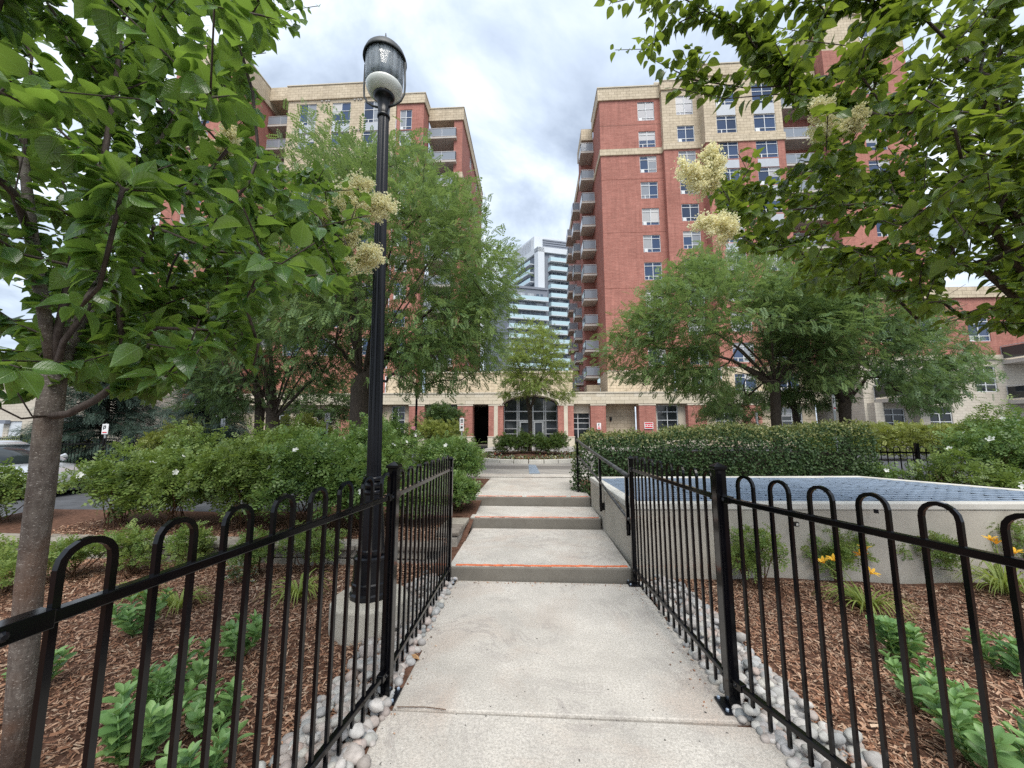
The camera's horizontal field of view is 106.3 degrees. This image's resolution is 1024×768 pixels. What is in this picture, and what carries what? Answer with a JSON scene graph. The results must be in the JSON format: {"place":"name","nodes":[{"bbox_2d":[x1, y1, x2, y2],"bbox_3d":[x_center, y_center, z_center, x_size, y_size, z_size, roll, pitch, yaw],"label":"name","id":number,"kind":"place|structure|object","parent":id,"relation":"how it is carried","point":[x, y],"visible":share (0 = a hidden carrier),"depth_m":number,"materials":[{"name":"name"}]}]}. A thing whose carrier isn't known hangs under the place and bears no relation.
{"place":"outdoors","nodes":[
{"label":"outdoors","id":0,"kind":"place"},
{"bbox_2d":[0,449,422,516],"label":"parking lot","id":1,"kind":"structure","parent":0,"point":[68,500],"depth_m":8.15,"materials":[{"name":"grey asphalt"}]},
{"bbox_2d":[0,440,91,496],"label":"parked car","id":2,"kind":"object","parent":1,"relation":"on","point":[18,451],"visible":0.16,"depth_m":9.54,"materials":[{"name":"silver metal"}]},
{"bbox_2d":[2,339,163,465],"bbox_3d":[-18.612,0.778,17.545,6.671,7.161,6.704,0,-7,3],"label":"spruce tree","id":3,"kind":"object","parent":1,"relation":"on","point":[129,415],"visible":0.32,"depth_m":16.95,"materials":[{"name":"green plant"}]},
{"bbox_2d":[0,382,182,445],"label":"annex","id":4,"kind":"object","parent":1,"relation":"on","point":[8,421],"visible":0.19,"depth_m":25.85,"materials":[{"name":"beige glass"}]},
{"bbox_2d":[61,438,157,463],"bbox_3d":[-13.252,2.563,13.550,6.914,1.300,0.067,0,-7,-3],"label":"metal fence","id":5,"kind":"object","parent":1,"relation":"on","point":[104,442],"visible":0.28,"depth_m":13.49,"materials":[{"name":"black paint"}]},
{"bbox_2d":[133,413,217,453],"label":"shrub","id":6,"kind":"object","parent":1,"relation":"on","point":[148,440],"visible":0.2,"depth_m":12.49,"materials":[{"name":"green plant"}]},
{"bbox_2d":[119,354,253,460],"bbox_3d":[-14.121,1.328,18.020,5.887,6.454,6.281,0,-7,3],"label":"spruce tree","id":7,"kind":"object","parent":1,"relation":"on","point":[178,415],"visible":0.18,"depth_m":17.29,"materials":[{"name":"green plant"}]},
{"bbox_2d":[194,421,250,457],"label":"shrub","id":8,"kind":"object","parent":1,"relation":"on","point":[229,435],"visible":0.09,"depth_m":13.08,"materials":[{"name":"green plant"}]},
{"bbox_2d":[264,404,346,441],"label":"shrub","id":9,"kind":"object","parent":1,"relation":"on","point":[306,419],"visible":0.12,"depth_m":15.89,"materials":[{"name":"green plant"}]},
{"bbox_2d":[276,377,351,430],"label":"tree","id":10,"kind":"object","parent":1,"relation":"on","point":[342,410],"visible":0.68,"depth_m":19.91,"materials":[{"name":"green plant"}]},
{"bbox_2d":[418,399,469,437],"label":"tree","id":11,"kind":"object","parent":1,"relation":"on","point":[435,412],"visible":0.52,"depth_m":28.27,"materials":[{"name":"green plant"}]},
{"bbox_2d":[0,557,438,767],"bbox_3d":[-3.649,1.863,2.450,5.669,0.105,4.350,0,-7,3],"label":"mulch","id":12,"kind":"object","parent":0,"point":[63,745],"visible":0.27,"depth_m":2.72,"materials":[{"name":"brown wood"}]},
{"bbox_2d":[0,533,54,593],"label":"young shrub","id":13,"kind":"object","parent":12,"relation":"on","point":[8,561],"visible":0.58,"depth_m":3.67,"materials":[{"name":"green plant"}]},
{"bbox_2d":[1,645,77,680],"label":"sedum plant","id":14,"kind":"object","parent":12,"relation":"on","point":[62,652],"visible":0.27,"depth_m":2.40,"materials":[{"name":"green plant"}]},
{"bbox_2d":[46,533,106,580],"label":"young shrub","id":15,"kind":"object","parent":12,"relation":"on","point":[80,555],"visible":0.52,"depth_m":4.07,"materials":[{"name":"green plant"}]},
{"bbox_2d":[87,518,156,578],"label":"young shrub","id":16,"kind":"object","parent":12,"relation":"on","point":[141,541],"visible":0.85,"depth_m":4.23,"materials":[{"name":"green plant"}]},
{"bbox_2d":[111,587,177,636],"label":"sedum plant","id":17,"kind":"object","parent":12,"relation":"on","point":[125,616],"visible":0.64,"depth_m":2.89,"materials":[{"name":"green plant"}]},
{"bbox_2d":[95,663,205,767],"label":"sedum plant","id":18,"kind":"object","parent":12,"relation":"on","point":[116,729],"visible":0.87,"depth_m":1.74,"materials":[{"name":"green plant"}]},
{"bbox_2d":[131,635,218,702],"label":"sedum plant","id":19,"kind":"object","parent":12,"relation":"on","point":[197,671],"visible":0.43,"depth_m":2.22,"materials":[{"name":"green plant"}]},
{"bbox_2d":[142,585,213,618],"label":"daylily","id":20,"kind":"object","parent":12,"relation":"on","point":[173,600],"visible":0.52,"depth_m":3.39,"materials":[{"name":"green plant"}]},
{"bbox_2d":[149,521,216,569],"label":"young shrub","id":21,"kind":"object","parent":12,"relation":"on","point":[178,547],"visible":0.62,"depth_m":4.34,"materials":[{"name":"green plant"}]},
{"bbox_2d":[0,0,400,767],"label":"lilac tree","id":22,"kind":"object","parent":12,"relation":"on","point":[114,324],"visible":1,"depth_m":1.61,"materials":[{"name":"green plant"}]},
{"bbox_2d":[154,711,253,767],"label":"sedum plant","id":23,"kind":"object","parent":12,"relation":"on","point":[186,757],"visible":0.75,"depth_m":1.67,"materials":[{"name":"green plant"}]},
{"bbox_2d":[184,675,251,736],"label":"sedum plant","id":24,"kind":"object","parent":12,"relation":"on","point":[194,720],"visible":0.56,"depth_m":1.99,"materials":[{"name":"green plant"}]},
{"bbox_2d":[0,455,456,767],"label":"iron fence","id":25,"kind":"object","parent":12,"relation":"on","point":[50,616],"visible":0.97,"depth_m":1.45,"materials":[{"name":"black metal"}]},
{"bbox_2d":[0,518,468,565],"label":"retaining wall","id":26,"kind":"structure","parent":12,"relation":"on","point":[459,525],"depth_m":4.59,"materials":[{"name":"concrete"}]},
{"bbox_2d":[0,509,461,541],"bbox_3d":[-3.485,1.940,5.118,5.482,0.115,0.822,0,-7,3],"label":"mulch","id":27,"kind":"object","parent":26,"relation":"on","point":[99,522],"visible":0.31,"depth_m":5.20,"materials":[{"name":"brown wood"}]},
{"bbox_2d":[0,457,66,522],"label":"rose bush","id":28,"kind":"object","parent":27,"relation":"on","point":[12,485],"visible":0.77,"depth_m":5.46,"materials":[{"name":"green plant"}]},
{"bbox_2d":[57,436,173,528],"bbox_3d":[-5.373,1.364,5.370,1.426,1.266,1.145,0,-7,3],"label":"rose bush","id":29,"kind":"object","parent":27,"relation":"on","point":[106,480],"visible":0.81,"depth_m":5.16,"materials":[{"name":"green plant"}]},
{"bbox_2d":[110,441,228,529],"bbox_3d":[-4.659,1.404,5.383,1.505,1.190,1.079,-3,-8,23],"label":"rose bush","id":30,"kind":"object","parent":27,"relation":"on","point":[160,490],"visible":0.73,"depth_m":5.11,"materials":[{"name":"green plant"}]},
{"bbox_2d":[130,416,236,460],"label":"rose bush","id":31,"kind":"object","parent":27,"relation":"on","point":[193,443],"visible":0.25,"depth_m":6.79,"materials":[{"name":"green plant"}]},
{"bbox_2d":[178,426,285,528],"bbox_3d":[-3.831,1.290,5.444,1.424,1.434,1.405,2,-7,-19],"label":"rose bush","id":32,"kind":"object","parent":27,"relation":"on","point":[239,475],"visible":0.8,"depth_m":5.08,"materials":[{"name":"green plant"}]},
{"bbox_2d":[237,415,314,501],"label":"rose bush","id":33,"kind":"object","parent":27,"relation":"on","point":[261,434],"visible":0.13,"depth_m":6.65,"materials":[{"name":"green plant"}]},
{"bbox_2d":[243,413,360,527],"bbox_3d":[-2.829,1.205,5.333,1.575,1.574,1.237,0,-7,3],"label":"rose bush","id":34,"kind":"object","parent":27,"relation":"on","point":[304,466],"visible":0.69,"depth_m":5.02,"materials":[{"name":"green plant"}]},
{"bbox_2d":[306,435,409,530],"bbox_3d":[-1.988,1.321,5.256,1.266,1.326,1.207,-3,-7,20],"label":"rose bush","id":35,"kind":"object","parent":27,"relation":"on","point":[352,468],"visible":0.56,"depth_m":4.97,"materials":[{"name":"green plant"}]},
{"bbox_2d":[399,460,447,524],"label":"rose bush","id":36,"kind":"object","parent":27,"relation":"on","point":[407,464],"visible":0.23,"depth_m":5.29,"materials":[{"name":"green plant"}]},
{"bbox_2d":[225,557,258,584],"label":"young shrub","id":37,"kind":"object","parent":12,"relation":"on","point":[236,571],"visible":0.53,"depth_m":3.90,"materials":[{"name":"green plant"}]},
{"bbox_2d":[219,609,271,661],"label":"sedum plant","id":38,"kind":"object","parent":12,"relation":"on","point":[229,638],"visible":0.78,"depth_m":2.66,"materials":[{"name":"green plant"}]},
{"bbox_2d":[226,525,287,572],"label":"young shrub","id":39,"kind":"object","parent":12,"relation":"on","point":[257,554],"visible":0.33,"depth_m":4.17,"materials":[{"name":"green plant"}]},
{"bbox_2d":[253,568,331,607],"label":"daylily","id":40,"kind":"object","parent":12,"relation":"on","point":[296,593],"visible":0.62,"depth_m":3.58,"materials":[{"name":"green plant"}]},
{"bbox_2d":[275,520,346,573],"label":"young shrub","id":41,"kind":"object","parent":12,"relation":"on","point":[315,545],"visible":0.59,"depth_m":4.25,"materials":[{"name":"green plant"}]},
{"bbox_2d":[251,570,457,767],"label":"stone border","id":42,"kind":"object","parent":12,"relation":"on","point":[364,735],"visible":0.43,"depth_m":2.08,"materials":[{"name":"grey stone"}]},
{"bbox_2d":[328,584,407,645],"bbox_3d":[-1.158,1.861,3.135,0.609,0.274,0.616,0,-7,3],"label":"concrete footing","id":43,"kind":"object","parent":12,"relation":"on","point":[339,619],"visible":0.33,"depth_m":2.88,"materials":[{"name":"grey concrete"}]},
{"bbox_2d":[349,33,406,602],"bbox_3d":[-1.222,-0.867,3.474,0.454,5.234,0.412,0,-7,3],"label":"lamp post","id":44,"kind":"object","parent":43,"relation":"on","point":[385,64],"visible":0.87,"depth_m":3.42,"materials":[{"name":"black metal"}]},
{"bbox_2d":[438,500,481,573],"bbox_3d":[-0.694,2.012,5.343,0.235,0.374,2.400,0,-7,3],"label":"shrub bed","id":45,"kind":"object","parent":12,"relation":"on","point":[469,510],"visible":0.45,"depth_m":5.55,"materials":[{"name":"soil"}]},
{"bbox_2d":[313,478,489,515],"bbox_3d":[-1.735,2.128,7.556,2.470,0.143,3.500,0,-7,3],"label":"shrub bed","id":46,"kind":"object","parent":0,"point":[455,512],"visible":0.06,"depth_m":6.12,"materials":[{"name":"soil"}]},
{"bbox_2d":[308,412,425,478],"bbox_3d":[-2.689,1.288,6.937,2.025,1.580,1.691,0,-7,3],"label":"rose bush","id":47,"kind":"object","parent":46,"relation":"on","point":[358,435],"visible":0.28,"depth_m":6.79,"materials":[{"name":"green plant"}]},
{"bbox_2d":[353,406,423,456],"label":"rose bush","id":48,"kind":"object","parent":46,"relation":"on","point":[402,428],"visible":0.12,"depth_m":8.57,"materials":[{"name":"green plant"}]},
{"bbox_2d":[407,416,468,442],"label":"shrub","id":49,"kind":"object","parent":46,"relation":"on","point":[431,427],"visible":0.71,"depth_m":26.29,"materials":[{"name":"green plant"}]},
{"bbox_2d":[411,430,486,480],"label":"rose bush","id":50,"kind":"object","parent":46,"relation":"on","point":[466,459],"visible":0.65,"depth_m":7.03,"materials":[{"name":"green plant"}]},
{"bbox_2d":[440,467,482,509],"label":"rose bush","id":51,"kind":"object","parent":46,"relation":"on","point":[465,488],"visible":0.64,"depth_m":5.90,"materials":[{"name":"green plant"}]},
{"bbox_2d":[0,0,1023,431],"label":"sky","id":52,"kind":"structure","parent":0,"point":[526,75],"materials":[{"name":"white"}]},
{"bbox_2d":[400,446,651,475],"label":"plaza","id":53,"kind":"structure","parent":0,"point":[513,468],"depth_m":11.74,"materials":[{"name":"grey concrete"}]},
{"bbox_2d":[200,371,835,447],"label":"entrance building","id":54,"kind":"structure","parent":53,"relation":"on","point":[490,417],"depth_m":32.98,"materials":[{"name":"beige brick"}]},
{"bbox_2d":[150,44,482,398],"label":"apartment tower","id":55,"kind":"structure","parent":54,"relation":"on","point":[450,140],"depth_m":42.19,"materials":[{"name":"red brick"}]},
{"bbox_2d":[656,405,677,437],"bbox_3d":[13.156,3.209,32.512,1.751,2.820,0.070,0,-7,3],"label":"window","id":56,"kind":"structure","parent":54,"relation":"in","point":[666,414],"depth_m":32.58,"materials":[{"name":"clear glass"}]},
{"bbox_2d":[566,6,931,391],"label":"apartment tower","id":57,"kind":"structure","parent":54,"relation":"on","point":[636,207],"depth_m":38.59,"materials":[{"name":"red brick"}]},
{"bbox_2d":[716,116,736,132],"bbox_3d":[21.052,-25.483,37.745,1.900,1.850,0.070,0,-7,3],"label":"window","id":58,"kind":"structure","parent":57,"relation":"in","point":[725,124],"depth_m":37.76,"materials":[{"name":"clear glass"}]},
{"bbox_2d":[753,114,775,130],"bbox_3d":[24.671,-25.508,37.539,2.050,1.850,0.080,0,-7,3],"label":"window","id":59,"kind":"structure","parent":57,"relation":"in","point":[762,122],"depth_m":37.56,"materials":[{"name":"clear glass"}]},
{"bbox_2d":[756,141,777,157],"bbox_3d":[24.671,-22.743,37.206,2.050,1.820,0.070,0,-7,3],"label":"window","id":60,"kind":"structure","parent":57,"relation":"in","point":[771,149],"depth_m":37.21,"materials":[{"name":"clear glass"}]},
{"bbox_2d":[468,465,589,479],"bbox_3d":[0.574,2.511,10.941,3.100,0.170,3.640,0,-7,3],"label":"paving band","id":61,"kind":"object","parent":53,"relation":"on","point":[534,472],"visible":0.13,"depth_m":9.38,"materials":[{"name":"concrete"}]},
{"bbox_2d":[480,450,588,463],"bbox_3d":[0.708,2.928,15.646,4.797,0.428,4.797,0,-7,3],"label":"flower bed","id":62,"kind":"object","parent":53,"relation":"on","point":[516,457],"visible":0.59,"depth_m":13.89,"materials":[{"name":"concrete"}]},
{"bbox_2d":[508,427,530,452],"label":"boxwood","id":63,"kind":"object","parent":62,"relation":"on","point":[521,442],"visible":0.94,"depth_m":14.78,"materials":[{"name":"green plant"}]},
{"bbox_2d":[528,430,551,453],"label":"boxwood","id":64,"kind":"object","parent":62,"relation":"on","point":[540,442],"visible":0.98,"depth_m":14.57,"materials":[{"name":"green plant"}]},
{"bbox_2d":[494,317,586,450],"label":"tree","id":65,"kind":"object","parent":62,"relation":"on","point":[537,385],"visible":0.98,"depth_m":15.55,"materials":[{"name":"green plant"}]},
{"bbox_2d":[547,431,570,454],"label":"boxwood","id":66,"kind":"object","parent":62,"relation":"on","point":[559,439],"visible":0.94,"depth_m":14.66,"materials":[{"name":"green plant"}]},
{"bbox_2d":[367,581,791,767],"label":"walkway","id":67,"kind":"structure","parent":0,"point":[541,675],"depth_m":2.28,"materials":[{"name":"concrete"}]},
{"bbox_2d":[406,444,791,607],"bbox_3d":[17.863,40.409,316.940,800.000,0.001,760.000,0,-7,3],"label":"ground","id":68,"kind":"structure","parent":0,"point":[483,446],"depth_m":36.36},
{"bbox_2d":[151,268,330,439],"bbox_3d":[-9.080,-0.278,13.025,6.364,7.223,5.941,3,-8,-23],"label":"locust tree","id":69,"kind":"object","parent":68,"relation":"on","point":[259,412],"visible":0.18,"depth_m":12.26,"materials":[{"name":"green plant"}]},
{"bbox_2d":[152,259,385,434],"bbox_3d":[-8.083,-0.793,12.338,7.659,8.075,7.397,2,-7,-19],"label":"locust tree","id":70,"kind":"object","parent":68,"relation":"on","point":[273,411],"visible":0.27,"depth_m":11.78,"materials":[{"name":"green plant"}]},
{"bbox_2d":[240,97,534,429],"bbox_3d":[-3.512,-2.232,10.364,8.276,10.410,7.736,0,-7,3],"label":"locust tree","id":71,"kind":"object","parent":68,"relation":"on","point":[479,303],"visible":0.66,"depth_m":9.13,"materials":[{"name":"green plant"}]},
{"bbox_2d":[451,477,630,583],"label":"steps","id":72,"kind":"structure","parent":68,"relation":"on","point":[547,530],"depth_m":5.01,"materials":[{"name":"concrete"}]},
{"bbox_2d":[575,439,630,535],"bbox_3d":[1.259,1.327,5.601,0.124,0.984,3.049,0,-7,-1],"label":"handrail","id":73,"kind":"object","parent":72,"relation":"on","point":[626,513],"visible":0.86,"depth_m":5.22,"materials":[{"name":"black metal"}]},
{"bbox_2d":[484,236,600,391],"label":"glass tower","id":74,"kind":"structure","parent":68,"relation":"on","point":[543,292],"depth_m":124.90,"materials":[{"name":"white"}]},
{"bbox_2d":[581,238,894,450],"bbox_3d":[7.215,-0.918,11.882,10.197,8.116,7.293,0,-7,3],"label":"locust tree","id":75,"kind":"object","parent":68,"relation":"on","point":[702,277],"visible":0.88,"depth_m":10.89,"materials":[{"name":"green plant"}]},
{"bbox_2d":[590,476,1023,587],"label":"raised water pool","id":76,"kind":"object","parent":68,"relation":"on","point":[980,509],"visible":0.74,"depth_m":4.14,"materials":[{"name":"concrete"}]},
{"bbox_2d":[742,248,1011,450],"bbox_3d":[11.552,-0.532,12.228,9.123,7.534,6.704,0,-7,3],"label":"locust tree","id":77,"kind":"object","parent":68,"relation":"on","point":[922,394],"visible":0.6,"depth_m":11.03,"materials":[{"name":"green plant"}]},
{"bbox_2d":[896,530,961,571],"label":"young shrub","id":78,"kind":"object","parent":68,"relation":"on","point":[948,561],"visible":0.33,"depth_m":4.01,"materials":[{"name":"green plant"}]},
{"bbox_2d":[986,520,1023,573],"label":"young shrub","id":79,"kind":"object","parent":68,"relation":"on","point":[1018,530],"visible":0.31,"depth_m":4.03,"materials":[{"name":"green plant"}]},
{"bbox_2d":[660,449,993,483],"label":"driveway","id":80,"kind":"structure","parent":0,"point":[891,459],"depth_m":19.62,"materials":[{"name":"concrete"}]},
{"bbox_2d":[692,383,769,450],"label":"tree","id":81,"kind":"object","parent":80,"relation":"on","point":[746,419],"visible":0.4,"depth_m":27.53,"materials":[{"name":"green plant"}]},
{"bbox_2d":[739,338,882,449],"bbox_3d":[10.761,0.665,13.836,4.170,5.555,5.439,-5,-9,36],"label":"locust tree","id":82,"kind":"object","parent":80,"relation":"on","point":[790,396],"visible":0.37,"depth_m":13.52,"materials":[{"name":"green plant"}]},
{"bbox_2d":[793,419,1022,458],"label":"hedge","id":83,"kind":"object","parent":80,"relation":"on","point":[899,435],"visible":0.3,"depth_m":19.95,"materials":[{"name":"green plant"}]},
{"bbox_2d":[837,442,982,480],"bbox_3d":[8.468,1.881,7.971,2.740,1.300,0.072,-2,-7,16],"label":"metal fence","id":84,"kind":"object","parent":80,"relation":"on","point":[916,452],"visible":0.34,"depth_m":8.05,"materials":[{"name":"black paint"}]},
{"bbox_2d":[809,286,1023,449],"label":"apartments","id":85,"kind":"structure","parent":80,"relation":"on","point":[875,408],"depth_m":28.43,"materials":[{"name":"beige concrete"}]},
{"bbox_2d":[640,578,1023,767],"bbox_3d":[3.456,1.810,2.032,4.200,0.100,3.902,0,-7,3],"label":"mulch","id":86,"kind":"object","parent":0,"point":[899,761],"visible":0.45,"depth_m":2.74,"materials":[{"name":"brown wood"}]},
{"bbox_2d":[730,522,789,590],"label":"young shrub","id":87,"kind":"object","parent":86,"relation":"on","point":[750,554],"visible":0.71,"depth_m":3.83,"materials":[{"name":"green plant"}]},
{"bbox_2d":[640,574,882,767],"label":"stone border","id":88,"kind":"object","parent":86,"relation":"on","point":[746,711],"visible":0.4,"depth_m":2.11,"materials":[{"name":"grey stone"}]},
{"bbox_2d":[593,0,1023,338],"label":"lilac tree","id":89,"kind":"object","parent":86,"relation":"on","point":[977,183],"visible":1,"depth_m":2.73,"materials":[{"name":"green plant"}]},
{"bbox_2d":[626,456,1023,767],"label":"iron fence","id":90,"kind":"object","parent":86,"relation":"on","point":[734,686],"visible":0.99,"depth_m":1.84,"materials":[{"name":"black metal"}]},
{"bbox_2d":[800,526,879,581],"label":"young shrub","id":91,"kind":"object","parent":86,"relation":"on","point":[846,553],"visible":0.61,"depth_m":4.00,"materials":[{"name":"green plant"}]},
{"bbox_2d":[811,546,923,620],"bbox_3d":[3.104,1.717,3.389,0.728,0.517,0.728,0,-7,3],"label":"daylily","id":92,"kind":"object","parent":86,"relation":"on","point":[856,596],"visible":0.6,"depth_m":3.39,"materials":[{"name":"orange plant"}]},
{"bbox_2d":[865,613,930,661],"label":"sedum plant","id":93,"kind":"object","parent":86,"relation":"on","point":[886,627],"visible":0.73,"depth_m":2.60,"materials":[{"name":"green plant"}]},
{"bbox_2d":[878,649,978,714],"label":"sedum plant","id":94,"kind":"object","parent":86,"relation":"on","point":[927,681],"visible":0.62,"depth_m":2.15,"materials":[{"name":"green plant"}]},
{"bbox_2d":[915,678,1023,767],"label":"sedum plant","id":95,"kind":"object","parent":86,"relation":"on","point":[968,736],"visible":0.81,"depth_m":1.76,"materials":[{"name":"green plant"}]},
{"bbox_2d":[938,535,1023,594],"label":"daylily","id":96,"kind":"object","parent":86,"relation":"on","point":[996,579],"visible":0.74,"depth_m":3.75,"materials":[{"name":"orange plant"}]},
{"bbox_2d":[961,627,1020,676],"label":"sedum plant","id":97,"kind":"object","parent":86,"relation":"on","point":[1011,663],"visible":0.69,"depth_m":2.48,"materials":[{"name":"green plant"}]},
{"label":"hedge bed","id":98,"kind":"structure","parent":0,"visible":0},
{"bbox_2d":[569,418,884,495],"bbox_3d":[3.919,1.404,7.465,5.670,1.501,1.493,0,-7,-2],"label":"clipped hedge","id":99,"kind":"object","parent":98,"relation":"on","point":[802,461],"visible":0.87,"depth_m":6.97,"materials":[{"name":"green plant"}]},
{"bbox_2d":[855,460,923,480],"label":"rose bush","id":100,"kind":"object","parent":98,"relation":"on","point":[887,472],"visible":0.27,"depth_m":6.96,"materials":[{"name":"green plant"}]},
{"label":"hedge bed","id":101,"kind":"structure","parent":0,"visible":0},
{"bbox_2d":[896,444,987,484],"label":"rose bush","id":102,"kind":"object","parent":101,"relation":"on","point":[938,468],"visible":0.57,"depth_m":6.35,"materials":[{"name":"green plant"}]},
{"bbox_2d":[927,404,1023,477],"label":"rose bush","id":103,"kind":"object","parent":101,"relation":"on","point":[1000,445],"visible":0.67,"depth_m":6.35,"materials":[{"name":"green plant"}]},
{"bbox_2d":[946,393,1023,470],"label":"rose bush","id":104,"kind":"object","parent":101,"relation":"on","point":[963,426],"visible":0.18,"depth_m":7.04,"materials":[{"name":"green plant"}]},
{"bbox_2d":[962,454,1023,489],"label":"rose bush","id":105,"kind":"object","parent":101,"relation":"on","point":[1012,477],"visible":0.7,"depth_m":5.67,"materials":[{"name":"green plant"}]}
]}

